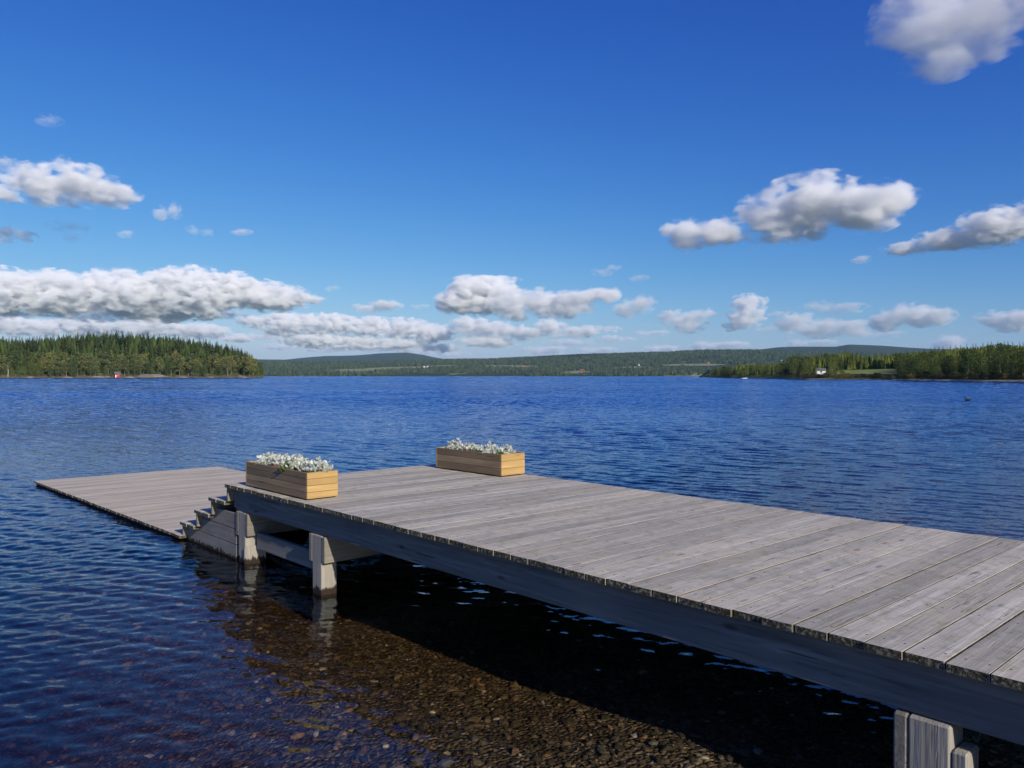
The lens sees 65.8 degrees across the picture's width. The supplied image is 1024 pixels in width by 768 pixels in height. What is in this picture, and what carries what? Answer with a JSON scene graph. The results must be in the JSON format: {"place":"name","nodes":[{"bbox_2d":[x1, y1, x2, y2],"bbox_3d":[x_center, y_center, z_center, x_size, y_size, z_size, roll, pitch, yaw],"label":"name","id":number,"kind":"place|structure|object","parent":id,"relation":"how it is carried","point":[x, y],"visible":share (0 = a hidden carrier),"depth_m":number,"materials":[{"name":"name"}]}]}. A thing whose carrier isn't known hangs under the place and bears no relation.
{"place":"outdoors","nodes":[
{"label":"outdoors","id":0,"kind":"place"},
{"bbox_2d":[0,370,263,377],"bbox_3d":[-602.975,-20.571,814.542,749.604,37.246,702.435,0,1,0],"label":"headland","id":1,"kind":"structure","parent":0,"point":[122,375],"depth_m":737.82,"materials":[{"name":"plant"}]},
{"bbox_2d":[0,355,9,371],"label":"pine tree","id":2,"kind":"object","parent":1,"relation":"on","point":[4,361],"visible":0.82,"depth_m":699.42,"materials":[{"name":"green plant"}]},
{"bbox_2d":[9,351,25,373],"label":"birch tree","id":3,"kind":"object","parent":1,"relation":"on","point":[18,358],"visible":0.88,"depth_m":708.00,"materials":[{"name":"green plant"}]},
{"bbox_2d":[24,352,39,371],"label":"birch tree","id":4,"kind":"object","parent":1,"relation":"on","point":[32,356],"visible":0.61,"depth_m":713.75,"materials":[{"name":"green plant"}]},
{"bbox_2d":[34,362,41,375],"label":"birch tree","id":5,"kind":"object","parent":1,"relation":"on","point":[37,370],"visible":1,"depth_m":701.64,"materials":[{"name":"green plant"}]},
{"bbox_2d":[33,351,43,367],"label":"pine tree","id":6,"kind":"object","parent":1,"relation":"on","point":[37,354],"visible":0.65,"depth_m":723.79,"materials":[{"name":"green plant"}]},
{"bbox_2d":[42,352,55,370],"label":"pine tree","id":7,"kind":"object","parent":1,"relation":"on","point":[48,357],"visible":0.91,"depth_m":709.26,"materials":[{"name":"green plant"}]},
{"bbox_2d":[45,351,56,365],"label":"pine tree","id":8,"kind":"object","parent":1,"relation":"on","point":[54,355],"visible":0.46,"depth_m":723.53,"materials":[{"name":"green plant"}]},
{"bbox_2d":[53,357,63,372],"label":"birch tree","id":9,"kind":"object","parent":1,"relation":"on","point":[58,362],"visible":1,"depth_m":705.35,"materials":[{"name":"green plant"}]},
{"bbox_2d":[58,352,67,368],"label":"pine tree","id":10,"kind":"object","parent":1,"relation":"on","point":[63,354],"visible":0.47,"depth_m":739.02,"materials":[{"name":"green plant"}]},
{"bbox_2d":[62,355,70,375],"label":"birch tree","id":11,"kind":"object","parent":1,"relation":"on","point":[65,364],"visible":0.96,"depth_m":715.92,"materials":[{"name":"green plant"}]},
{"bbox_2d":[67,359,76,372],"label":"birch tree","id":12,"kind":"object","parent":1,"relation":"on","point":[69,364],"visible":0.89,"depth_m":715.59,"materials":[{"name":"green plant"}]},
{"bbox_2d":[72,351,81,374],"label":"pine tree","id":13,"kind":"object","parent":1,"relation":"on","point":[76,355],"visible":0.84,"depth_m":725.03,"materials":[{"name":"green plant"}]},
{"bbox_2d":[83,352,97,371],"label":"pine tree","id":14,"kind":"object","parent":1,"relation":"on","point":[89,357],"visible":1,"depth_m":720.48,"materials":[{"name":"green plant"}]},
{"bbox_2d":[89,357,99,375],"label":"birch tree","id":15,"kind":"object","parent":1,"relation":"on","point":[95,359],"visible":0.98,"depth_m":724.08,"materials":[{"name":"green plant"}]},
{"bbox_2d":[97,351,105,372],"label":"pine tree","id":16,"kind":"object","parent":1,"relation":"on","point":[102,356],"visible":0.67,"depth_m":744.41,"materials":[{"name":"green plant"}]},
{"bbox_2d":[100,351,113,372],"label":"pine tree","id":17,"kind":"object","parent":1,"relation":"on","point":[106,359],"visible":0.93,"depth_m":734.07,"materials":[{"name":"green plant"}]},
{"bbox_2d":[112,359,121,371],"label":"birch tree","id":18,"kind":"object","parent":1,"relation":"on","point":[116,364],"visible":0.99,"depth_m":737.53,"materials":[{"name":"green plant"}]},
{"bbox_2d":[116,353,127,372],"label":"pine tree","id":19,"kind":"object","parent":1,"relation":"on","point":[120,358],"visible":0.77,"depth_m":748.24,"materials":[{"name":"green plant"}]},
{"bbox_2d":[118,332,125,349],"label":"spruce tree","id":20,"kind":"object","parent":1,"relation":"on","point":[121,341],"visible":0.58,"depth_m":864.10,"materials":[{"name":"green plant"}]},
{"bbox_2d":[119,358,128,374],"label":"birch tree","id":21,"kind":"object","parent":1,"relation":"on","point":[125,363],"visible":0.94,"depth_m":743.66,"materials":[{"name":"green plant"}]},
{"bbox_2d":[122,355,132,373],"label":"pine tree","id":22,"kind":"object","parent":1,"relation":"on","point":[128,357],"visible":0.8,"depth_m":749.83,"materials":[{"name":"green plant"}]},
{"bbox_2d":[0,333,263,376],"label":"forest","id":23,"kind":"object","parent":1,"relation":"on","point":[184,353],"visible":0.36,"depth_m":812.87,"materials":[{"name":"green plant"}]},
{"bbox_2d":[130,353,140,369],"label":"pine tree","id":24,"kind":"object","parent":1,"relation":"on","point":[134,357],"visible":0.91,"depth_m":749.89,"materials":[{"name":"green plant"}]},
{"bbox_2d":[135,354,147,370],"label":"pine tree","id":25,"kind":"object","parent":1,"relation":"on","point":[140,356],"visible":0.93,"depth_m":750.97,"materials":[{"name":"green plant"}]},
{"bbox_2d":[147,358,155,370],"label":"pine tree","id":26,"kind":"object","parent":1,"relation":"on","point":[153,363],"visible":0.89,"depth_m":752.76,"materials":[{"name":"green plant"}]},
{"bbox_2d":[137,374,167,376],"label":"rock outcrop","id":27,"kind":"object","parent":1,"relation":"on","point":[151,375],"visible":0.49,"depth_m":735.62,"materials":[{"name":"stone"}]},
{"bbox_2d":[156,357,164,373],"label":"birch tree","id":28,"kind":"object","parent":1,"relation":"on","point":[161,367],"visible":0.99,"depth_m":752.27,"materials":[{"name":"green plant"}]},
{"bbox_2d":[165,356,175,374],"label":"birch tree","id":29,"kind":"object","parent":1,"relation":"on","point":[172,360],"visible":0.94,"depth_m":758.87,"materials":[{"name":"green plant"}]},
{"bbox_2d":[169,350,180,367],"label":"pine tree","id":30,"kind":"object","parent":1,"relation":"on","point":[175,352],"visible":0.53,"depth_m":779.38,"materials":[{"name":"green plant"}]},
{"bbox_2d":[175,356,185,374],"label":"birch tree","id":31,"kind":"object","parent":1,"relation":"on","point":[181,365],"visible":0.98,"depth_m":755.82,"materials":[{"name":"green plant"}]},
{"bbox_2d":[185,353,196,375],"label":"pine tree","id":32,"kind":"object","parent":1,"relation":"on","point":[192,361],"visible":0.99,"depth_m":756.99,"materials":[{"name":"green plant"}]},
{"bbox_2d":[195,362,202,376],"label":"birch tree","id":33,"kind":"object","parent":1,"relation":"on","point":[198,372],"visible":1,"depth_m":756.17,"materials":[{"name":"green plant"}]},
{"bbox_2d":[207,354,212,373],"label":"pine tree","id":34,"kind":"object","parent":1,"relation":"on","point":[210,360],"visible":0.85,"depth_m":788.35,"materials":[{"name":"green plant"}]},
{"bbox_2d":[211,353,220,369],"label":"pine tree","id":35,"kind":"object","parent":1,"relation":"on","point":[216,356],"visible":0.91,"depth_m":783.98,"materials":[{"name":"green plant"}]},
{"bbox_2d":[222,356,232,375],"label":"birch tree","id":36,"kind":"object","parent":1,"relation":"on","point":[227,361],"visible":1,"depth_m":768.27,"materials":[{"name":"green plant"}]},
{"bbox_2d":[228,355,235,373],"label":"pine tree","id":37,"kind":"object","parent":1,"relation":"on","point":[232,361],"visible":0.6,"depth_m":786.08,"materials":[{"name":"green plant"}]},
{"bbox_2d":[232,355,242,373],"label":"pine tree","id":38,"kind":"object","parent":1,"relation":"on","point":[237,358],"visible":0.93,"depth_m":801.48,"materials":[{"name":"green plant"}]},
{"bbox_2d":[245,356,255,375],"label":"birch tree","id":39,"kind":"object","parent":1,"relation":"on","point":[249,359],"visible":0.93,"depth_m":781.15,"materials":[{"name":"green plant"}]},
{"bbox_2d":[257,352,441,361],"bbox_3d":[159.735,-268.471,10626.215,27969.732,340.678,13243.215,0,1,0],"label":"hills","id":40,"kind":"structure","parent":0,"point":[388,356],"depth_m":9766.91,"materials":[{"name":"plant"}]},
{"bbox_2d":[331,369,398,371],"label":"field","id":41,"kind":"structure","parent":0,"point":[356,370],"depth_m":3589.24,"materials":[{"name":"plant"}]},
{"bbox_2d":[366,367,420,368],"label":"field","id":42,"kind":"structure","parent":0,"point":[390,367],"depth_m":3835.40,"materials":[{"name":"plant"}]},
{"bbox_2d":[0,380,1023,767],"bbox_3d":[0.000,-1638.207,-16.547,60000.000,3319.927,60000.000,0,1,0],"label":"lake bed","id":43,"kind":"object","parent":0,"point":[44,560],"visible":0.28,"depth_m":6.30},
{"bbox_2d":[0,555,1023,767],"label":"pebbles","id":44,"kind":"object","parent":43,"relation":"on","point":[446,761],"visible":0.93,"depth_m":5.04,"materials":[{"name":"brown gravel"}]},
{"bbox_2d":[180,464,1023,767],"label":"wooden jetty","id":45,"kind":"object","parent":43,"relation":"on","point":[922,628],"visible":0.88,"depth_m":4.49,"materials":[{"name":"grey wood"}]},
{"bbox_2d":[246,460,337,498],"bbox_3d":[-2.014,0.855,7.163,0.290,0.233,1.214,-1,1,-42],"label":"planter box","id":46,"kind":"object","parent":45,"relation":"on","point":[310,485],"visible":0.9,"depth_m":6.81,"materials":[{"name":"wood"}]},
{"bbox_2d":[253,457,272,464],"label":"silver plant","id":47,"kind":"object","parent":46,"relation":"in","point":[261,461],"visible":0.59,"depth_m":7.37,"materials":[{"name":"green plant"}]},
{"bbox_2d":[256,449,277,459],"bbox_3d":[-2.320,0.700,7.554,0.228,0.159,0.249,0,1,-18],"label":"silver plant","id":48,"kind":"object","parent":46,"relation":"in","point":[265,455],"visible":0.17,"depth_m":7.54,"materials":[{"name":"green plant"}]},
{"bbox_2d":[262,454,283,465],"bbox_3d":[-2.205,0.714,7.411,0.266,0.135,0.264,0,1,-19],"label":"silver plant","id":49,"kind":"object","parent":46,"relation":"in","point":[270,463],"visible":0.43,"depth_m":7.37,"materials":[{"name":"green plant"}]},
{"bbox_2d":[272,453,291,465],"bbox_3d":[-2.096,0.707,7.286,0.222,0.150,0.255,0,1,-25],"label":"silver plant","id":50,"kind":"object","parent":46,"relation":"in","point":[279,462],"visible":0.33,"depth_m":7.26,"materials":[{"name":"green plant"}]},
{"bbox_2d":[278,461,298,471],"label":"green plant","id":51,"kind":"object","parent":46,"relation":"in","point":[282,468],"visible":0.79,"depth_m":6.93,"materials":[{"name":"green plant"}]},
{"bbox_2d":[280,454,307,471],"bbox_3d":[-1.895,0.702,7.032,0.257,0.164,0.236,0,1,-39],"label":"silver plant","id":52,"kind":"object","parent":46,"relation":"in","point":[297,460],"visible":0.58,"depth_m":7.01,"materials":[{"name":"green plant"}]},
{"bbox_2d":[282,454,308,463],"bbox_3d":[-1.972,0.706,7.179,0.237,0.154,0.296,0,1,-4],"label":"silver plant","id":53,"kind":"object","parent":46,"relation":"in","point":[299,455],"visible":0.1,"depth_m":7.17,"materials":[{"name":"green plant"}]},
{"bbox_2d":[295,460,316,472],"bbox_3d":[-1.761,0.721,6.925,0.254,0.129,0.252,0,1,36],"label":"silver plant","id":54,"kind":"object","parent":46,"relation":"in","point":[303,465],"visible":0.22,"depth_m":6.89,"materials":[{"name":"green plant"}]},
{"bbox_2d":[302,456,332,472],"bbox_3d":[-1.675,0.701,6.803,0.254,0.172,0.292,0,1,-5],"label":"silver plant","id":55,"kind":"object","parent":46,"relation":"in","point":[323,465],"visible":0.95,"depth_m":6.76,"materials":[{"name":"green plant"}]},
{"bbox_2d":[436,447,524,475],"bbox_3d":[-0.364,0.840,8.686,0.330,0.233,1.124,-1,1,-42],"label":"planter box","id":56,"kind":"object","parent":45,"relation":"on","point":[513,463],"visible":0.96,"depth_m":8.40,"materials":[{"name":"wood"}]},
{"bbox_2d":[447,438,466,449],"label":"silver plant","id":57,"kind":"object","parent":56,"relation":"in","point":[455,443],"visible":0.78,"depth_m":8.95,"materials":[{"name":"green plant"}]},
{"bbox_2d":[460,443,479,451],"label":"silver plant","id":58,"kind":"object","parent":56,"relation":"in","point":[468,446],"visible":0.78,"depth_m":8.74,"materials":[{"name":"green plant"}]},
{"bbox_2d":[476,440,499,451],"bbox_3d":[-0.265,0.689,8.561,0.237,0.161,0.272,0,1,-30],"label":"silver plant","id":59,"kind":"object","parent":56,"relation":"in","point":[482,448],"visible":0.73,"depth_m":8.54,"materials":[{"name":"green plant"}]},
{"bbox_2d":[492,444,515,453],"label":"silver plant","id":60,"kind":"object","parent":56,"relation":"in","point":[505,449],"visible":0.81,"depth_m":8.36,"materials":[{"name":"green plant"}]},
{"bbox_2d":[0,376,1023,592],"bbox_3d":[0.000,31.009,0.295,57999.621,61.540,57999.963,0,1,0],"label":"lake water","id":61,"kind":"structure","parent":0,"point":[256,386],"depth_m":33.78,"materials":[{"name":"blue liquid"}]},
{"bbox_2d":[34,466,245,549],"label":"bathing platform","id":62,"kind":"structure","parent":61,"relation":"on","point":[164,503],"depth_m":11.49,"materials":[{"name":"grey wood"}]},
{"bbox_2d":[0,0,1023,359],"label":"sky","id":63,"kind":"structure","parent":0,"point":[267,179],"materials":[{"name":"blue"}]},
{"bbox_2d":[283,352,785,375],"bbox_3d":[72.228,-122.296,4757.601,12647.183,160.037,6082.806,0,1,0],"label":"hills","id":64,"kind":"structure","parent":0,"point":[489,374],"depth_m":3145.31,"materials":[{"name":"green plant"}]},
{"bbox_2d":[257,349,909,375],"bbox_3d":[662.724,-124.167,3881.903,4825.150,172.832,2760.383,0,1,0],"label":"forest","id":65,"kind":"object","parent":64,"relation":"on","point":[291,368],"visible":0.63,"depth_m":3793.07,"materials":[{"name":"green plant"}]},
{"bbox_2d":[664,364,724,365],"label":"field","id":66,"kind":"structure","parent":0,"point":[694,364],"depth_m":3533.45,"materials":[{"name":"plant"}]},
{"bbox_2d":[763,344,955,353],"bbox_3d":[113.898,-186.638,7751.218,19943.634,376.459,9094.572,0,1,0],"label":"hills","id":67,"kind":"structure","parent":0,"point":[866,348],"depth_m":6862.00,"materials":[{"name":"green plant"}]},
{"bbox_2d":[699,368,1023,386],"bbox_3d":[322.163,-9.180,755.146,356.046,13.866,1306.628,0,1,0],"label":"shore","id":68,"kind":"structure","parent":0,"point":[779,376],"depth_m":364.12,"materials":[{"name":"green plant"}]},
{"bbox_2d":[788,356,797,373],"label":"birch tree","id":69,"kind":"object","parent":68,"relation":"on","point":[793,364],"visible":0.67,"depth_m":463.10,"materials":[{"name":"green plant"}]},
{"bbox_2d":[792,357,801,373],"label":"birch tree","id":70,"kind":"object","parent":68,"relation":"on","point":[797,371],"visible":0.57,"depth_m":450.49,"materials":[{"name":"green plant"}]},
{"bbox_2d":[797,357,808,375],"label":"birch tree","id":71,"kind":"object","parent":68,"relation":"on","point":[802,360],"visible":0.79,"depth_m":429.45,"materials":[{"name":"green plant"}]},
{"bbox_2d":[802,359,811,373],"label":"birch tree","id":72,"kind":"object","parent":68,"relation":"on","point":[806,363],"visible":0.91,"depth_m":422.39,"materials":[{"name":"green plant"}]},
{"bbox_2d":[808,357,815,372],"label":"birch tree","id":73,"kind":"object","parent":68,"relation":"on","point":[811,370],"visible":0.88,"depth_m":441.61,"materials":[{"name":"green plant"}]},
{"bbox_2d":[816,368,825,373],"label":"cottage","id":74,"kind":"structure","parent":68,"relation":"on","point":[820,370],"depth_m":426.48,"materials":[{"name":"white paint"}]},
{"bbox_2d":[825,356,832,373],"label":"birch tree","id":75,"kind":"object","parent":68,"relation":"on","point":[829,365],"visible":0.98,"depth_m":398.62,"materials":[{"name":"green plant"}]},
{"bbox_2d":[830,354,839,374],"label":"birch tree","id":76,"kind":"object","parent":68,"relation":"on","point":[834,358],"visible":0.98,"depth_m":393.14,"materials":[{"name":"green plant"}]},
{"bbox_2d":[838,356,846,374],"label":"birch tree","id":77,"kind":"object","parent":68,"relation":"on","point":[841,367],"visible":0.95,"depth_m":386.92,"materials":[{"name":"green plant"}]},
{"bbox_2d":[701,344,1023,376],"bbox_3d":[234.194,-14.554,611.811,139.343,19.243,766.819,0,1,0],"label":"forest","id":78,"kind":"object","parent":68,"relation":"on","point":[871,364],"visible":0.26,"depth_m":445.48,"materials":[{"name":"green plant"}]},
{"bbox_2d":[893,352,904,371],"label":"birch tree","id":79,"kind":"object","parent":68,"relation":"on","point":[899,355],"visible":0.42,"depth_m":342.14,"materials":[{"name":"green plant"}]},
{"bbox_2d":[894,354,909,373],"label":"birch tree","id":80,"kind":"object","parent":68,"relation":"on","point":[901,360],"visible":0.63,"depth_m":331.74,"materials":[{"name":"green plant"}]},
{"bbox_2d":[900,354,915,374],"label":"birch tree","id":81,"kind":"object","parent":68,"relation":"on","point":[906,360],"visible":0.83,"depth_m":315.67,"materials":[{"name":"green plant"}]},
{"bbox_2d":[905,357,921,375],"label":"birch tree","id":82,"kind":"object","parent":68,"relation":"on","point":[914,363],"visible":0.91,"depth_m":306.61,"materials":[{"name":"green plant"}]},
{"bbox_2d":[913,354,925,374],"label":"birch tree","id":83,"kind":"object","parent":68,"relation":"on","point":[919,357],"visible":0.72,"depth_m":312.18,"materials":[{"name":"green plant"}]},
{"bbox_2d":[919,352,934,374],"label":"birch tree","id":84,"kind":"object","parent":68,"relation":"on","point":[926,360],"visible":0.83,"depth_m":311.03,"materials":[{"name":"green plant"}]},
{"bbox_2d":[926,351,938,372],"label":"birch tree","id":85,"kind":"object","parent":68,"relation":"on","point":[933,360],"visible":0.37,"depth_m":314.07,"materials":[{"name":"green plant"}]},
{"bbox_2d":[928,351,943,373],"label":"birch tree","id":86,"kind":"object","parent":68,"relation":"on","point":[934,354],"visible":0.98,"depth_m":304.21,"materials":[{"name":"green plant"}]},
{"bbox_2d":[940,355,952,373],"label":"birch tree","id":87,"kind":"object","parent":68,"relation":"on","point":[945,364],"visible":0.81,"depth_m":296.70,"materials":[{"name":"green plant"}]},
{"bbox_2d":[947,355,960,376],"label":"birch tree","id":88,"kind":"object","parent":68,"relation":"on","point":[952,363],"visible":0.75,"depth_m":291.04,"materials":[{"name":"green plant"}]},
{"bbox_2d":[949,357,961,374],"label":"birch tree","id":89,"kind":"object","parent":68,"relation":"on","point":[954,360],"visible":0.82,"depth_m":289.46,"materials":[{"name":"green plant"}]},
{"bbox_2d":[949,372,961,378],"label":"shrub","id":90,"kind":"object","parent":68,"relation":"on","point":[955,375],"visible":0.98,"depth_m":281.26,"materials":[{"name":"green plant"}]},
{"bbox_2d":[953,349,967,373],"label":"birch tree","id":91,"kind":"object","parent":68,"relation":"on","point":[961,355],"visible":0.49,"depth_m":291.03,"materials":[{"name":"green plant"}]},
{"bbox_2d":[957,349,977,376],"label":"birch tree","id":92,"kind":"object","parent":68,"relation":"on","point":[968,359],"visible":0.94,"depth_m":279.11,"materials":[{"name":"green plant"}]},
{"bbox_2d":[964,354,977,373],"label":"birch tree","id":93,"kind":"object","parent":68,"relation":"on","point":[972,363],"visible":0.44,"depth_m":282.93,"materials":[{"name":"green plant"}]},
{"bbox_2d":[965,350,978,373],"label":"birch tree","id":94,"kind":"object","parent":68,"relation":"on","point":[975,351],"visible":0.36,"depth_m":287.41,"materials":[{"name":"green plant"}]},
{"bbox_2d":[973,355,986,373],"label":"birch tree","id":95,"kind":"object","parent":68,"relation":"on","point":[979,365],"visible":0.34,"depth_m":280.07,"materials":[{"name":"green plant"}]},
{"bbox_2d":[974,352,991,374],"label":"birch tree","id":96,"kind":"object","parent":68,"relation":"on","point":[981,361],"visible":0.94,"depth_m":271.72,"materials":[{"name":"green plant"}]},
{"bbox_2d":[980,347,997,372],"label":"birch tree","id":97,"kind":"object","parent":68,"relation":"on","point":[990,353],"visible":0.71,"depth_m":282.41,"materials":[{"name":"green plant"}]},
{"bbox_2d":[988,351,1000,373],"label":"birch tree","id":98,"kind":"object","parent":68,"relation":"on","point":[994,353],"visible":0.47,"depth_m":285.04,"materials":[{"name":"green plant"}]},
{"bbox_2d":[988,343,1012,373],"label":"birch tree","id":99,"kind":"object","parent":68,"relation":"on","point":[998,352],"visible":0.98,"depth_m":273.45,"materials":[{"name":"green plant"}]},
{"bbox_2d":[996,352,1011,372],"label":"birch tree","id":100,"kind":"object","parent":68,"relation":"on","point":[1005,361],"visible":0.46,"depth_m":279.57,"materials":[{"name":"green plant"}]},
{"bbox_2d":[997,373,1010,379],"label":"shrub","id":101,"kind":"object","parent":68,"relation":"on","point":[1006,377],"visible":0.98,"depth_m":255.89,"materials":[{"name":"green plant"}]},
{"bbox_2d":[1005,352,1019,372],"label":"birch tree","id":102,"kind":"object","parent":68,"relation":"on","point":[1013,368],"visible":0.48,"depth_m":262.92,"materials":[{"name":"green plant"}]},
{"bbox_2d":[1008,347,1023,371],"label":"birch tree","id":103,"kind":"object","parent":68,"relation":"on","point":[1019,359],"visible":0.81,"depth_m":257.43,"materials":[{"name":"green plant"}]},
{"bbox_2d":[1010,347,1023,376],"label":"birch tree","id":104,"kind":"object","parent":68,"relation":"on","point":[1017,357],"visible":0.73,"depth_m":258.80,"materials":[{"name":"green plant"}]},
{"bbox_2d":[1010,371,1023,378],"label":"shrub","id":105,"kind":"object","parent":68,"relation":"on","point":[1018,373],"visible":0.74,"depth_m":252.91,"materials":[{"name":"green plant"}]},
{"bbox_2d":[836,369,896,373],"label":"field","id":106,"kind":"structure","parent":0,"point":[873,371],"depth_m":399.91,"materials":[{"name":"green plant"}]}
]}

